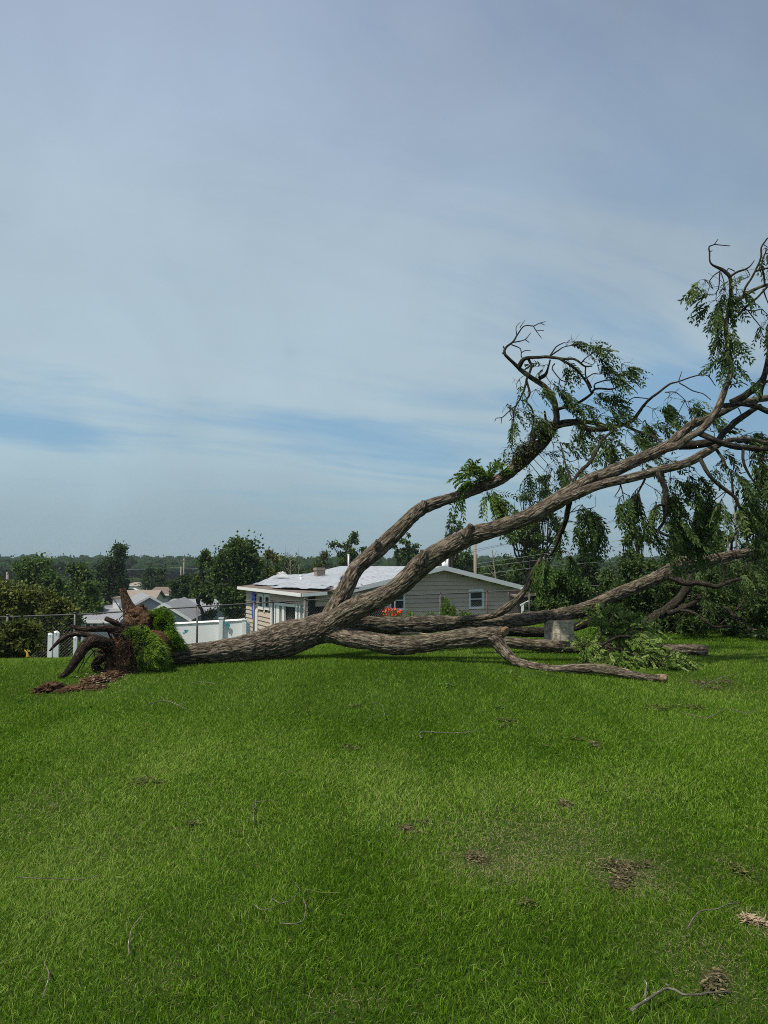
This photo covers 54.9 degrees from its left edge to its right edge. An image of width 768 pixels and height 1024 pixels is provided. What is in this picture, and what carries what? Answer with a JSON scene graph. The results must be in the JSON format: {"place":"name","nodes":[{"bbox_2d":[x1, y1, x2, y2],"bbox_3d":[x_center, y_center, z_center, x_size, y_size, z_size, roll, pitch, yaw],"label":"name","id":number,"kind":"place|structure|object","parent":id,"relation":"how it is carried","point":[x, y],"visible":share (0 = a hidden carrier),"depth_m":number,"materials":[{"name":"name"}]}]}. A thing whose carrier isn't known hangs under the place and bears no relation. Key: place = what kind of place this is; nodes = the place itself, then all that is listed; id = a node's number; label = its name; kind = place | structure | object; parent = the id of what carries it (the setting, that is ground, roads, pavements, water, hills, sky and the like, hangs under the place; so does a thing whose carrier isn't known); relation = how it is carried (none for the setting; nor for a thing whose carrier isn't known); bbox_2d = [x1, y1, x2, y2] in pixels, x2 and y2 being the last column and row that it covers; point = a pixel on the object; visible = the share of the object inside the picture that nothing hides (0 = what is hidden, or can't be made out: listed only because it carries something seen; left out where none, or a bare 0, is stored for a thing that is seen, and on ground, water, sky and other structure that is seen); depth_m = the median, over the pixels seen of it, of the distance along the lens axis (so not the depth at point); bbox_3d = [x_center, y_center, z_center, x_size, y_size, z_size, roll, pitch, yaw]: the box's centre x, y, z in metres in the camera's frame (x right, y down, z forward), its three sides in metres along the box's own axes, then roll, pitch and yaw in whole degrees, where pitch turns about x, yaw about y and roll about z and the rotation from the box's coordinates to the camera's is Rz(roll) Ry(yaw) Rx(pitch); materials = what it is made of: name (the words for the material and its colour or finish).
{"place":"outdoors","nodes":[
{"label":"outdoors","id":0,"kind":"place"},
{"bbox_2d":[0,576,767,1023],"bbox_3d":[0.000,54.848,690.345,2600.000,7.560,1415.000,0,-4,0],"label":"ground","id":1,"kind":"structure","parent":0,"point":[598,872],"depth_m":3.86,"materials":[{"name":"plant"}]},
{"bbox_2d":[0,575,44,632],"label":"shrub","id":2,"kind":"object","parent":1,"relation":"on","point":[18,599],"visible":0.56,"depth_m":19.98,"materials":[{"name":"green plant"}]},
{"bbox_2d":[0,613,47,658],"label":"shrub","id":3,"kind":"object","parent":1,"relation":"on","point":[19,637],"visible":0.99,"depth_m":15.55,"materials":[{"name":"green plant"}]},
{"bbox_2d":[7,551,70,599],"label":"broadleaf tree","id":4,"kind":"object","parent":1,"relation":"on","point":[41,572],"visible":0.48,"depth_m":61.02,"materials":[{"name":"green plant"}]},
{"bbox_2d":[42,961,50,998],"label":"twig","id":5,"kind":"object","parent":1,"relation":"on","point":[47,980],"visible":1,"depth_m":2.76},
{"bbox_2d":[47,633,52,657],"bbox_3d":[-6.971,2.877,15.434,0.105,0.710,0.109,2,-5,-27],"label":"white post","id":6,"kind":"object","parent":1,"relation":"on","point":[50,644],"visible":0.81,"depth_m":15.40,"materials":[{"name":"plastic"}]},
{"bbox_2d":[26,584,86,657],"bbox_3d":[-9.126,3.113,20.287,1.900,2.278,1.658,0,-4,0],"label":"broadleaf tree","id":7,"kind":"object","parent":1,"relation":"on","point":[52,603],"visible":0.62,"depth_m":19.99,"materials":[{"name":"green plant"}]},
{"bbox_2d":[53,631,59,657],"bbox_3d":[-6.797,2.836,15.336,0.117,0.743,0.122,2,-5,-27],"label":"white post","id":8,"kind":"object","parent":1,"relation":"on","point":[56,648],"visible":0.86,"depth_m":15.30,"materials":[{"name":"plastic"}]},
{"bbox_2d":[17,875,101,879],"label":"twig","id":9,"kind":"object","parent":1,"relation":"on","point":[56,878],"visible":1,"depth_m":3.66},
{"bbox_2d":[73,636,77,654],"bbox_3d":[-6.529,2.945,15.630,0.086,0.630,0.090,2,-5,-27],"label":"white post","id":10,"kind":"object","parent":1,"relation":"on","point":[75,639],"visible":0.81,"depth_m":15.61,"materials":[{"name":"plastic"}]},
{"bbox_2d":[30,668,131,694],"bbox_3d":[-3.927,2.344,10.225,1.103,0.219,2.222,0,-4,0],"label":"soil heap","id":11,"kind":"object","parent":1,"relation":"on","point":[46,687],"visible":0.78,"depth_m":9.68,"materials":[{"name":"soil"}]},
{"bbox_2d":[59,559,106,636],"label":"broadleaf tree","id":12,"kind":"object","parent":1,"relation":"on","point":[79,573],"visible":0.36,"depth_m":65.28,"materials":[{"name":"green plant"}]},
{"bbox_2d":[76,577,104,615],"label":"broadleaf tree","id":13,"kind":"object","parent":1,"relation":"on","point":[89,601],"visible":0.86,"depth_m":57.39,"materials":[{"name":"green plant"}]},
{"bbox_2d":[81,608,123,640],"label":"grey house","id":14,"kind":"structure","parent":1,"relation":"on","point":[90,621],"depth_m":55.80,"materials":[{"name":"white"}]},
{"bbox_2d":[90,539,132,604],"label":"broadleaf tree","id":15,"kind":"object","parent":1,"relation":"on","point":[107,569],"visible":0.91,"depth_m":89.00,"materials":[{"name":"green plant"}]},
{"bbox_2d":[111,596,121,607],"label":"white chimney house","id":16,"kind":"structure","parent":1,"relation":"on","point":[118,599],"depth_m":58.88,"materials":[{"name":"paint"}]},
{"bbox_2d":[128,914,141,954],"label":"twig","id":17,"kind":"object","parent":1,"relation":"on","point":[130,935],"visible":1,"depth_m":3.09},
{"bbox_2d":[129,582,146,589],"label":"building","id":18,"kind":"structure","parent":1,"relation":"on","point":[131,585],"depth_m":223.94,"materials":[{"name":"beige"}]},
{"bbox_2d":[131,592,162,608],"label":"grey house","id":19,"kind":"structure","parent":1,"relation":"on","point":[148,601],"depth_m":67.67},
{"bbox_2d":[127,590,166,602],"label":"tan house","id":20,"kind":"structure","parent":1,"relation":"on","point":[159,595],"depth_m":83.39,"materials":[{"name":"beige"}]},
{"bbox_2d":[126,775,173,786],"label":"leaf litter","id":21,"kind":"object","parent":1,"relation":"on","point":[148,778],"visible":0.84,"depth_m":5.38,"materials":[{"name":"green plant"}]},
{"bbox_2d":[134,564,171,589],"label":"broadleaf tree","id":22,"kind":"object","parent":1,"relation":"on","point":[151,578],"visible":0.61,"depth_m":128.37,"materials":[{"name":"green plant"}]},
{"bbox_2d":[152,587,179,602],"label":"house","id":23,"kind":"structure","parent":1,"relation":"on","point":[165,590],"depth_m":121.45,"materials":[{"name":"brown"}]},
{"bbox_2d":[146,696,185,708],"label":"twig","id":24,"kind":"object","parent":1,"relation":"on","point":[168,701],"visible":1,"depth_m":8.19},
{"bbox_2d":[154,597,205,621],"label":"grey house","id":25,"kind":"structure","parent":1,"relation":"on","point":[183,602],"depth_m":55.62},
{"bbox_2d":[167,573,196,599],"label":"broadleaf tree","id":26,"kind":"object","parent":1,"relation":"on","point":[175,584],"visible":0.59,"depth_m":74.31,"materials":[{"name":"green plant"}]},
{"bbox_2d":[182,817,204,828],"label":"leaf litter","id":27,"kind":"object","parent":1,"relation":"on","point":[193,822],"visible":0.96,"depth_m":4.55,"materials":[{"name":"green plant"}]},
{"bbox_2d":[170,599,231,623],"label":"grey house","id":28,"kind":"structure","parent":1,"relation":"on","point":[216,609],"depth_m":65.42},
{"bbox_2d":[188,547,216,620],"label":"broadleaf tree","id":29,"kind":"object","parent":1,"relation":"on","point":[199,590],"visible":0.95,"depth_m":59.50,"materials":[{"name":"green plant"}]},
{"bbox_2d":[173,617,249,643],"bbox_3d":[-6.710,4.540,26.601,4.311,1.744,4.275,0,-4,0],"label":"vinyl fence","id":30,"kind":"object","parent":1,"relation":"on","point":[225,630],"visible":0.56,"depth_m":24.79,"materials":[{"name":"white plastic"}]},
{"bbox_2d":[198,530,268,619],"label":"broadleaf tree","id":31,"kind":"object","parent":1,"relation":"on","point":[237,563],"visible":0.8,"depth_m":57.02,"materials":[{"name":"green plant"}]},
{"bbox_2d":[252,800,267,822],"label":"twig","id":32,"kind":"object","parent":1,"relation":"on","point":[254,808],"visible":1,"depth_m":4.75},
{"bbox_2d":[0,588,529,657],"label":"chain link fence","id":33,"kind":"object","parent":1,"relation":"on","point":[7,616],"visible":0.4,"depth_m":19.07,"materials":[{"name":"metal"}]},
{"bbox_2d":[254,547,284,612],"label":"broadleaf tree","id":34,"kind":"object","parent":1,"relation":"on","point":[272,557],"visible":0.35,"depth_m":65.36,"materials":[{"name":"green plant"}]},
{"bbox_2d":[265,553,307,574],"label":"broadleaf tree","id":35,"kind":"object","parent":1,"relation":"on","point":[287,566],"visible":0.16,"depth_m":103.93,"materials":[{"name":"green plant"}]},
{"bbox_2d":[272,882,300,903],"bbox_3d":[-0.443,1.797,3.486,0.092,0.009,0.232,-2,-5,26],"label":"twig","id":36,"kind":"object","parent":1,"relation":"on","point":[291,899],"visible":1,"depth_m":3.42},
{"bbox_2d":[284,549,298,574],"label":"dead tree","id":37,"kind":"object","parent":1,"relation":"on","point":[289,571],"visible":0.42,"depth_m":69.81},
{"bbox_2d":[280,897,306,924],"bbox_3d":[-0.370,1.780,3.305,0.096,0.018,0.275,-1,-4,15],"label":"twig","id":38,"kind":"object","parent":1,"relation":"on","point":[300,921],"visible":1,"depth_m":3.19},
{"bbox_2d":[306,549,333,593],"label":"broadleaf tree","id":39,"kind":"object","parent":1,"relation":"on","point":[324,555],"visible":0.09,"depth_m":89.25,"materials":[{"name":"green plant"}]},
{"bbox_2d":[326,531,366,566],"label":"broadleaf tree","id":40,"kind":"object","parent":1,"relation":"on","point":[342,559],"visible":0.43,"depth_m":84.69,"materials":[{"name":"green plant"}]},
{"bbox_2d":[338,742,359,749],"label":"leaf litter","id":41,"kind":"object","parent":1,"relation":"on","point":[353,747],"visible":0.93,"depth_m":6.56,"materials":[{"name":"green plant"}]},
{"bbox_2d":[0,552,744,583],"bbox_3d":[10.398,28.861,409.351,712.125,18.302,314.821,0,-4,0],"label":"distant wood","id":42,"kind":"object","parent":1,"relation":"on","point":[137,564],"visible":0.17,"depth_m":327.26,"materials":[{"name":"plant"}]},
{"bbox_2d":[237,554,523,644],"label":"damaged house","id":43,"kind":"structure","parent":1,"relation":"on","point":[318,583],"depth_m":38.66,"materials":[{"name":"beige"}]},
{"bbox_2d":[258,593,263,609],"bbox_3d":[-6.281,4.585,37.891,0.120,0.814,0.988,2,-5,-25],"label":"window","id":44,"kind":"structure","parent":43,"relation":"in","point":[260,595],"depth_m":37.93,"materials":[{"name":"white glass"}]},
{"bbox_2d":[264,594,271,610],"bbox_3d":[-5.778,4.480,36.819,0.120,0.791,0.933,2,-5,-25],"label":"window","id":45,"kind":"structure","parent":43,"relation":"in","point":[266,596],"depth_m":36.89,"materials":[{"name":"white glass"}]},
{"bbox_2d":[389,594,404,610],"bbox_3d":[0.659,4.488,37.605,0.882,1.036,0.120,2,-5,-25],"label":"window","id":46,"kind":"structure","parent":43,"relation":"in","point":[402,598],"depth_m":37.68,"materials":[{"name":"white glass"}]},
{"bbox_2d":[468,589,483,608],"bbox_3d":[4.921,4.657,39.588,0.915,1.038,0.120,2,-5,-25],"label":"window","id":47,"kind":"structure","parent":43,"relation":"in","point":[479,602],"depth_m":39.61,"materials":[{"name":"white glass"}]},
{"bbox_2d":[0,639,767,1023],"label":"leaf scraps","id":48,"kind":"object","parent":1,"relation":"on","point":[358,841],"visible":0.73,"depth_m":4.87,"materials":[{"name":"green plant"}]},
{"bbox_2d":[377,607,415,635],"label":"orange lilies","id":49,"kind":"object","parent":1,"relation":"on","point":[398,613],"visible":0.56,"depth_m":20.33,"materials":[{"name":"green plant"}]},
{"bbox_2d":[393,532,421,565],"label":"broadleaf tree","id":50,"kind":"object","parent":1,"relation":"on","point":[409,552],"visible":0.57,"depth_m":89.60,"materials":[{"name":"green plant"}]},
{"bbox_2d":[49,238,767,682],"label":"fallen tree","id":51,"kind":"object","parent":1,"relation":"on","point":[141,638],"visible":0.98,"depth_m":12.23,"materials":[{"name":"green plant"}]},
{"bbox_2d":[406,608,415,635],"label":"weed","id":52,"kind":"object","parent":1,"relation":"on","point":[407,610],"visible":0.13,"depth_m":20.86,"materials":[{"name":"green plant"}]},
{"bbox_2d":[397,817,432,832],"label":"leaf litter","id":53,"kind":"object","parent":1,"relation":"on","point":[410,827],"visible":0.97,"depth_m":4.48,"materials":[{"name":"plant"}]},
{"bbox_2d":[65,584,765,618],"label":"undergrowth","id":54,"kind":"object","parent":1,"relation":"on","point":[104,604],"depth_m":77.49,"materials":[{"name":"green plant"}]},
{"bbox_2d":[434,683,454,687],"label":"leaf litter","id":55,"kind":"object","parent":1,"relation":"on","point":[446,684],"visible":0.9,"depth_m":9.70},
{"bbox_2d":[438,596,451,631],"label":"weed","id":56,"kind":"object","parent":1,"relation":"on","point":[445,609],"visible":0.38,"depth_m":20.80,"materials":[{"name":"green plant"}]},
{"bbox_2d":[419,728,482,737],"bbox_3d":[0.609,2.068,6.971,0.702,0.017,0.238,2,-5,-25],"label":"twig","id":57,"kind":"object","parent":1,"relation":"on","point":[447,732],"visible":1,"depth_m":6.92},
{"bbox_2d":[444,514,463,567],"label":"broadleaf tree","id":58,"kind":"object","parent":1,"relation":"on","point":[453,529],"visible":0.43,"depth_m":69.83,"materials":[{"name":"green plant"}]},
{"bbox_2d":[450,602,458,615],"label":"weed","id":59,"kind":"object","parent":1,"relation":"on","point":[453,612],"visible":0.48,"depth_m":20.79,"materials":[{"name":"green plant"}]},
{"bbox_2d":[459,609,472,615],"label":"weed","id":60,"kind":"object","parent":1,"relation":"on","point":[464,613],"visible":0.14,"depth_m":20.80,"materials":[{"name":"green plant"}]},
{"bbox_2d":[454,547,488,575],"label":"broadleaf tree","id":61,"kind":"object","parent":1,"relation":"on","point":[467,560],"visible":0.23,"depth_m":79.42,"materials":[{"name":"green plant"}]},
{"bbox_2d":[474,544,476,573],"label":"utility pole","id":62,"kind":"object","parent":1,"relation":"on","point":[475,560],"visible":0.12,"depth_m":51.81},
{"bbox_2d":[476,536,664,567],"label":"overhead cable","id":63,"kind":"object","parent":62,"relation":"attached to","point":[550,558],"visible":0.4,"depth_m":45.90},
{"bbox_2d":[461,849,491,864],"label":"leaf litter","id":64,"kind":"object","parent":1,"relation":"on","point":[470,854],"visible":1,"depth_m":4.00,"materials":[{"name":"plant"}]},
{"bbox_2d":[483,550,502,578],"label":"dead tree","id":65,"kind":"object","parent":1,"relation":"on","point":[494,574],"visible":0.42,"depth_m":45.84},
{"bbox_2d":[494,705,506,709],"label":"leaf litter","id":66,"kind":"object","parent":1,"relation":"on","point":[501,707],"visible":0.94,"depth_m":8.29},
{"bbox_2d":[484,553,525,584],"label":"broadleaf tree","id":67,"kind":"object","parent":1,"relation":"on","point":[499,569],"visible":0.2,"depth_m":69.61,"materials":[{"name":"green plant"}]},
{"bbox_2d":[496,716,518,727],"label":"leaf litter","id":68,"kind":"object","parent":1,"relation":"on","point":[509,721],"visible":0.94,"depth_m":7.58,"materials":[{"name":"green plant"}]},
{"bbox_2d":[508,587,540,613],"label":"shed","id":69,"kind":"structure","parent":1,"relation":"on","point":[525,599],"depth_m":32.22,"materials":[{"name":"grey"}]},
{"bbox_2d":[503,668,548,677],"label":"leaf litter","id":70,"kind":"object","parent":1,"relation":"on","point":[523,673],"visible":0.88,"depth_m":10.92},
{"bbox_2d":[516,896,539,908],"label":"leaf litter","id":71,"kind":"object","parent":1,"relation":"on","point":[526,901],"visible":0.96,"depth_m":3.44,"materials":[{"name":"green plant"}]},
{"bbox_2d":[522,601,535,612],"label":"bush","id":72,"kind":"object","parent":1,"relation":"on","point":[532,605],"visible":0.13,"depth_m":25.85,"materials":[{"name":"green plant"}]},
{"bbox_2d":[502,475,566,585],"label":"broadleaf tree","id":73,"kind":"object","parent":1,"relation":"on","point":[532,540],"visible":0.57,"depth_m":47.73,"materials":[{"name":"green plant"}]},
{"bbox_2d":[521,560,597,610],"bbox_3d":[6.444,3.064,26.921,2.703,2.772,2.278,0,-4,0],"label":"round shrub","id":74,"kind":"object","parent":1,"relation":"on","point":[561,594],"visible":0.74,"depth_m":26.41,"materials":[{"name":"green plant"}]},
{"bbox_2d":[555,799,574,810],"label":"leaf litter","id":75,"kind":"object","parent":1,"relation":"on","point":[563,802],"visible":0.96,"depth_m":4.91,"materials":[{"name":"plant"}]},
{"bbox_2d":[506,609,631,636],"bbox_3d":[3.704,2.338,15.527,3.481,0.552,0.347,1,-4,-15],"label":"shaded log","id":76,"kind":"object","parent":1,"relation":"on","point":[526,631],"visible":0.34,"depth_m":15.20,"materials":[{"name":"brown wood"}]},
{"bbox_2d":[568,734,583,741],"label":"leaf litter","id":77,"kind":"object","parent":1,"relation":"on","point":[577,738],"visible":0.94,"depth_m":6.78,"materials":[{"name":"green plant"}]},
{"bbox_2d":[574,543,601,619],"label":"conifer","id":78,"kind":"object","parent":1,"relation":"on","point":[588,570],"visible":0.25,"depth_m":51.41,"materials":[{"name":"green plant"}]},
{"bbox_2d":[476,637,708,655],"bbox_3d":[3.647,2.415,13.329,4.212,0.317,0.426,0,-4,5],"label":"sawn log","id":79,"kind":"object","parent":1,"relation":"on","point":[549,646],"visible":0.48,"depth_m":13.36,"materials":[{"name":"brown wood"}]},
{"bbox_2d":[588,740,601,748],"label":"leaf litter","id":80,"kind":"object","parent":1,"relation":"on","point":[595,743],"visible":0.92,"depth_m":6.56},
{"bbox_2d":[603,871,635,891],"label":"leaf litter","id":81,"kind":"object","parent":1,"relation":"on","point":[617,882],"visible":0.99,"depth_m":3.68,"materials":[{"name":"plant"}]},
{"bbox_2d":[619,529,645,573],"bbox_3d":[13.633,3.100,40.014,1.940,6.809,1.362,2,-5,-31],"label":"broadleaf tree","id":82,"kind":"object","parent":1,"relation":"on","point":[625,543],"visible":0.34,"depth_m":39.82,"materials":[{"name":"green plant"}]},
{"bbox_2d":[594,856,672,877],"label":"leaf litter","id":83,"kind":"object","parent":1,"relation":"on","point":[625,865],"visible":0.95,"depth_m":3.89,"materials":[{"name":"plant"}]},
{"bbox_2d":[561,602,706,671],"bbox_3d":[3.940,2.106,12.191,2.091,1.307,2.017,0,-4,0],"label":"leafy branch","id":84,"kind":"object","parent":1,"relation":"on","point":[654,653],"visible":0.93,"depth_m":12.00,"materials":[{"name":"green plant"}]},
{"bbox_2d":[615,549,652,613],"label":"conifer","id":85,"kind":"object","parent":1,"relation":"on","point":[618,560],"depth_m":53.63,"materials":[{"name":"green plant"}]},
{"bbox_2d":[624,595,652,617],"bbox_3d":[6.356,2.610,19.773,1.661,0.986,1.495,0,-4,0],"label":"round shrub","id":86,"kind":"object","parent":1,"relation":"on","point":[644,613],"visible":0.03,"depth_m":19.62,"materials":[{"name":"green plant"}]},
{"bbox_2d":[643,704,680,712],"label":"leaf litter","id":87,"kind":"object","parent":1,"relation":"on","point":[657,706],"visible":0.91,"depth_m":8.19,"materials":[{"name":"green plant"}]},
{"bbox_2d":[648,539,694,592],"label":"broadleaf tree","id":88,"kind":"object","parent":1,"relation":"on","point":[661,559],"visible":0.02,"depth_m":45.66,"materials":[{"name":"green plant"}]},
{"bbox_2d":[590,552,767,640],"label":"downed crown","id":89,"kind":"object","parent":1,"relation":"on","point":[675,606],"visible":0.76,"depth_m":17.66,"materials":[{"name":"green plant"}]},
{"bbox_2d":[630,977,728,1011],"bbox_3d":[1.028,1.738,2.701,0.415,0.016,0.170,1,-4,-18],"label":"twig","id":90,"kind":"object","parent":1,"relation":"on","point":[636,1006],"visible":1,"depth_m":2.66,"materials":[{"name":"wood"}]},
{"bbox_2d":[684,704,704,709],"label":"leaf litter","id":91,"kind":"object","parent":1,"relation":"on","point":[696,706],"visible":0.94,"depth_m":8.18,"materials":[{"name":"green plant"}]},
{"bbox_2d":[684,709,722,717],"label":"twig","id":92,"kind":"object","parent":1,"relation":"on","point":[703,717],"visible":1,"depth_m":7.46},
{"bbox_2d":[693,965,731,999],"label":"leaf litter","id":93,"kind":"object","parent":1,"relation":"on","point":[716,976],"visible":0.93,"depth_m":2.79,"materials":[{"name":"plant"}]},
{"bbox_2d":[687,902,739,928],"bbox_3d":[1.444,1.782,3.292,0.427,0.013,0.065,3,-5,-37],"label":"twig","id":94,"kind":"object","parent":1,"relation":"on","point":[697,913],"visible":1,"depth_m":3.31,"materials":[{"name":"wood"}]},
{"bbox_2d":[688,679,738,689],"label":"leaf litter","id":95,"kind":"object","parent":1,"relation":"on","point":[701,681],"visible":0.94,"depth_m":10.13,"materials":[{"name":"plant"}]},
{"bbox_2d":[694,521,735,588],"bbox_3d":[14.997,2.602,33.873,2.088,5.664,2.197,4,-6,-42],"label":"broadleaf tree","id":96,"kind":"object","parent":1,"relation":"on","point":[721,549],"visible":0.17,"depth_m":33.60,"materials":[{"name":"green plant"}]},
{"bbox_2d":[699,674,738,687],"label":"twig","id":97,"kind":"object","parent":1,"relation":"on","point":[716,679],"visible":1,"depth_m":9.96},
{"bbox_2d":[726,495,740,594],"bbox_3d":[15.216,1.919,31.966,0.670,6.240,0.450,0,-4,0],"label":"broken tree","id":98,"kind":"object","parent":1,"relation":"on","point":[733,530],"visible":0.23,"depth_m":32.00,"materials":[{"name":"wood"}]},
{"bbox_2d":[726,860,749,874],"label":"leaf litter","id":99,"kind":"object","parent":1,"relation":"on","point":[736,866],"visible":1,"depth_m":3.86,"materials":[{"name":"green plant"}]},
{"bbox_2d":[729,500,766,574],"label":"broadleaf tree","id":100,"kind":"object","parent":1,"relation":"on","point":[747,559],"visible":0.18,"depth_m":33.91,"materials":[{"name":"green plant"}]},
{"bbox_2d":[737,911,767,927],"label":"pile of wood chips","id":101,"kind":"object","parent":1,"relation":"on","point":[753,919],"visible":0.99,"depth_m":3.30,"materials":[{"name":"brown wood"}]},
{"bbox_2d":[0,0,767,559],"label":"sky","id":102,"kind":"structure","parent":0,"point":[268,268],"materials":[{"name":"blue"}]},
{"bbox_2d":[544,619,574,640],"bbox_3d":[3.523,2.433,14.871,0.668,0.522,0.683,0,-4,0],"label":"tree stump","id":103,"kind":"object","parent":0,"point":[562,630],"visible":0.71,"depth_m":14.62,"materials":[{"name":"grey wood"}]},
{"bbox_2d":[478,529,668,563],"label":"overhead cable","id":104,"kind":"object","parent":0,"point":[545,553],"visible":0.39,"depth_m":45.92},
{"bbox_2d":[480,556,682,574],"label":"overhead cable","id":105,"kind":"object","parent":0,"point":[564,564],"visible":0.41,"depth_m":43.88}
]}

